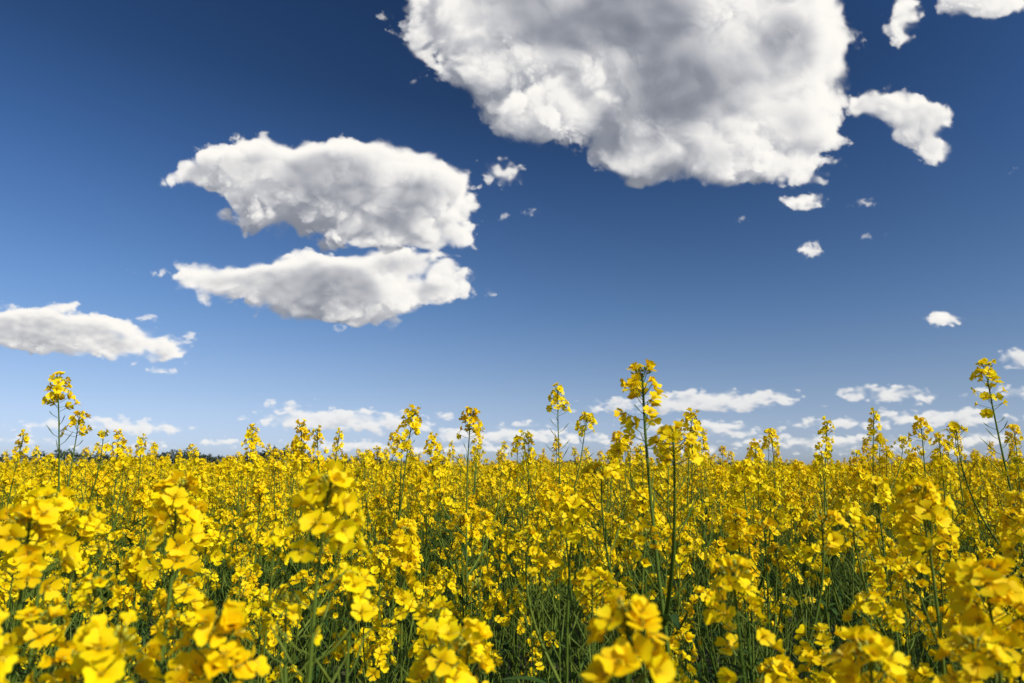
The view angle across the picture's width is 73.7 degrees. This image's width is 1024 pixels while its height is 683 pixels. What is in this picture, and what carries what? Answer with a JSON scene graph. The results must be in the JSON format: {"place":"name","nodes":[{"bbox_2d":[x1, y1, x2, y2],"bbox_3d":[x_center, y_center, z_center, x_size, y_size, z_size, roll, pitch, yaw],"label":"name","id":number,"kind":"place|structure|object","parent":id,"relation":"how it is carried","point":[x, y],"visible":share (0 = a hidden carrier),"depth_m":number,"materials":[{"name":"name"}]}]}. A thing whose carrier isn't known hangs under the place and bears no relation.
{"place":"outdoors","nodes":[
{"label":"outdoors","id":0,"kind":"place"},
{"bbox_2d":[17,420,57,442],"bbox_3d":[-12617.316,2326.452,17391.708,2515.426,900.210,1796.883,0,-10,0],"label":"cloud","id":1,"kind":"structure","parent":0,"point":[52,424],"depth_m":17855.11,"materials":[{"name":"white"}]},
{"bbox_2d":[40,301,79,317],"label":"cloud","id":2,"kind":"structure","parent":0,"point":[51,310],"depth_m":5758.59,"materials":[{"name":"white"}]},
{"bbox_2d":[0,304,188,364],"bbox_3d":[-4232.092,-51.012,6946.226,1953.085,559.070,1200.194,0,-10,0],"label":"cloud","id":3,"kind":"structure","parent":0,"point":[31,331],"depth_m":6926.76,"materials":[{"name":"white"}]},
{"bbox_2d":[70,443,166,447],"bbox_3d":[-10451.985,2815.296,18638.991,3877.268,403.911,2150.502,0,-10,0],"label":"cloud","id":4,"kind":"structure","parent":0,"point":[163,445],"depth_m":18787.15,"materials":[{"name":"white"}]},
{"bbox_2d":[88,417,192,435],"bbox_3d":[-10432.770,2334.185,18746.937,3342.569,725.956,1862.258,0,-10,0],"label":"cloud","id":5,"kind":"structure","parent":0,"point":[142,427],"depth_m":18829.73,"materials":[{"name":"white"}]},
{"bbox_2d":[138,315,193,372],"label":"cloud","id":6,"kind":"structure","parent":0,"point":[190,335],"depth_m":7369.86,"materials":[{"name":"white"}]},
{"bbox_2d":[202,439,237,443],"bbox_3d":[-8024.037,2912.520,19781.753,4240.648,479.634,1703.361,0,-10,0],"label":"cloud","id":7,"kind":"structure","parent":0,"point":[228,441],"depth_m":19780.18,"materials":[{"name":"white"}]},
{"bbox_2d":[160,247,470,327],"bbox_3d":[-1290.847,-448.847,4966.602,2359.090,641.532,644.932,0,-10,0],"label":"cloud","id":8,"kind":"structure","parent":0,"point":[375,288],"depth_m":5110.86,"materials":[{"name":"white"}]},
{"bbox_2d":[162,132,479,254],"bbox_3d":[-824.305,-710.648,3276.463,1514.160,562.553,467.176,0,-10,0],"label":"cloud","id":9,"kind":"structure","parent":0,"point":[341,192],"depth_m":3321.13,"materials":[{"name":"white"}]},
{"bbox_2d":[239,400,433,433],"bbox_3d":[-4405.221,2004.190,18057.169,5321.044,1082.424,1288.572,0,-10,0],"label":"cloud","id":10,"kind":"structure","parent":0,"point":[334,419],"depth_m":18205.29,"materials":[{"name":"white"}]},
{"bbox_2d":[266,440,427,450],"bbox_3d":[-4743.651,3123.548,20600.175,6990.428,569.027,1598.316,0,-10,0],"label":"cloud","id":11,"kind":"structure","parent":0,"point":[349,446],"depth_m":20874.36,"materials":[{"name":"white"}]},
{"bbox_2d":[413,446,508,452],"bbox_3d":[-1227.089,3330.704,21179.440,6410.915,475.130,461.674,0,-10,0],"label":"cloud","id":12,"kind":"structure","parent":0,"point":[457,449],"depth_m":21341.35,"materials":[{"name":"white"}]},
{"bbox_2d":[485,165,520,182],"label":"cloud","id":13,"kind":"structure","parent":0,"point":[508,172],"depth_m":3078.37,"materials":[{"name":"white"}]},
{"bbox_2d":[440,413,578,444],"bbox_3d":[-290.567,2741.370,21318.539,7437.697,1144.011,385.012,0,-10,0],"label":"cloud","id":14,"kind":"structure","parent":0,"point":[451,434],"depth_m":21433.79,"materials":[{"name":"white"}]},
{"bbox_2d":[0,358,1023,682],"bbox_3d":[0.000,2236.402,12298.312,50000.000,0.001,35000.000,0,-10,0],"label":"ground","id":15,"kind":"structure","parent":0,"point":[525,665],"depth_m":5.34,"materials":[{"name":"yellow plant"}]},
{"bbox_2d":[0,445,1022,465],"bbox_3d":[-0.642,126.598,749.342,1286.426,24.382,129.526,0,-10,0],"label":"distant trees","id":16,"kind":"object","parent":15,"relation":"on","point":[184,456],"visible":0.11,"depth_m":780.92,"materials":[{"name":"green plant"}]},
{"bbox_2d":[0,0,1023,465],"label":"sky","id":17,"kind":"structure","parent":0,"point":[578,275],"materials":[{"name":"blue"}]},
{"bbox_2d":[513,420,530,425],"bbox_3d":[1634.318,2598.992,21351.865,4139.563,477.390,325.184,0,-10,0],"label":"cloud","id":18,"kind":"structure","parent":0,"point":[517,423],"depth_m":21510.57,"materials":[{"name":"white"}]},
{"bbox_2d":[559,434,648,444],"bbox_3d":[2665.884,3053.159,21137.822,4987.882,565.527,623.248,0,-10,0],"label":"cloud","id":19,"kind":"structure","parent":0,"point":[606,440],"depth_m":21269.10,"materials":[{"name":"white"}]},
{"bbox_2d":[399,0,853,187],"bbox_3d":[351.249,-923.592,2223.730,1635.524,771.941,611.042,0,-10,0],"label":"cloud","id":20,"kind":"structure","parent":0,"point":[641,93],"depth_m":2324.53,"materials":[{"name":"white"}]},
{"bbox_2d":[629,448,714,453],"bbox_3d":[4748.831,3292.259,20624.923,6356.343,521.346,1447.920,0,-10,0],"label":"cloud","id":21,"kind":"structure","parent":0,"point":[711,450],"depth_m":20572.93,"materials":[{"name":"white"}]},
{"bbox_2d":[593,389,795,414],"bbox_3d":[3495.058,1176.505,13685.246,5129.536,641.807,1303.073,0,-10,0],"label":"cloud","id":22,"kind":"structure","parent":0,"point":[690,398],"depth_m":13806.85,"materials":[{"name":"white"}]},
{"bbox_2d":[650,420,784,437],"bbox_3d":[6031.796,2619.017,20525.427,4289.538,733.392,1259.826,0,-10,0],"label":"cloud","id":23,"kind":"structure","parent":0,"point":[718,428],"depth_m":20563.33,"materials":[{"name":"white"}]},
{"bbox_2d":[780,194,821,209],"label":"cloud","id":24,"kind":"structure","parent":0,"point":[804,202],"depth_m":3416.19,"materials":[{"name":"white"}]},
{"bbox_2d":[779,158,828,186],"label":"cloud","id":25,"kind":"structure","parent":0,"point":[793,182],"depth_m":3067.47,"materials":[{"name":"white"}]},
{"bbox_2d":[798,243,820,256],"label":"cloud","id":26,"kind":"structure","parent":0,"point":[810,250],"depth_m":4180.64,"materials":[{"name":"white"}]},
{"bbox_2d":[796,418,889,429],"bbox_3d":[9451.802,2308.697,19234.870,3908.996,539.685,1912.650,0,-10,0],"label":"cloud","id":27,"kind":"structure","parent":0,"point":[844,423],"depth_m":19365.05,"materials":[{"name":"white"}]},
{"bbox_2d":[735,434,956,449],"bbox_3d":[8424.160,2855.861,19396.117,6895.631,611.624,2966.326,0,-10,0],"label":"cloud","id":28,"kind":"structure","parent":0,"point":[848,439],"depth_m":19602.24,"materials":[{"name":"white"}]},
{"bbox_2d":[837,384,933,404],"bbox_3d":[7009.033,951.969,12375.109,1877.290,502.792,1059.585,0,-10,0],"label":"cloud","id":29,"kind":"structure","parent":0,"point":[888,395],"depth_m":12501.21,"materials":[{"name":"white"}]},
{"bbox_2d":[817,445,967,454],"bbox_3d":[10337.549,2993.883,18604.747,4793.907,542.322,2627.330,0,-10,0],"label":"cloud","id":30,"kind":"structure","parent":0,"point":[951,451],"depth_m":18447.67,"materials":[{"name":"white"}]},
{"bbox_2d":[847,91,951,164],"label":"cloud","id":31,"kind":"structure","parent":0,"point":[916,120],"depth_m":2636.43,"materials":[{"name":"white"}]},
{"bbox_2d":[884,0,923,46],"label":"cloud","id":32,"kind":"structure","parent":0,"point":[904,12],"depth_m":2015.13,"materials":[{"name":"white"}]},
{"bbox_2d":[928,312,960,326],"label":"cloud","id":33,"kind":"structure","parent":0,"point":[941,318],"depth_m":6206.47,"materials":[{"name":"white"}]},
{"bbox_2d":[880,386,1023,427],"bbox_3d":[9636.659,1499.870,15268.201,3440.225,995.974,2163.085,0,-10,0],"label":"cloud","id":34,"kind":"structure","parent":0,"point":[964,417],"depth_m":15269.25,"materials":[{"name":"white"}]},
{"bbox_2d":[926,434,1016,446],"bbox_3d":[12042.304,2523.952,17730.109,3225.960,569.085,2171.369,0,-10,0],"label":"cloud","id":35,"kind":"structure","parent":0,"point":[970,441],"depth_m":17767.88,"materials":[{"name":"white"}]},
{"bbox_2d":[936,0,1023,18],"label":"cloud","id":36,"kind":"structure","parent":0,"point":[993,9],"depth_m":1946.98,"materials":[{"name":"white"}]},
{"bbox_2d":[1009,349,1023,365],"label":"cloud","id":37,"kind":"structure","parent":0,"point":[1017,355],"depth_m":8359.84,"materials":[{"name":"white"}]}
]}

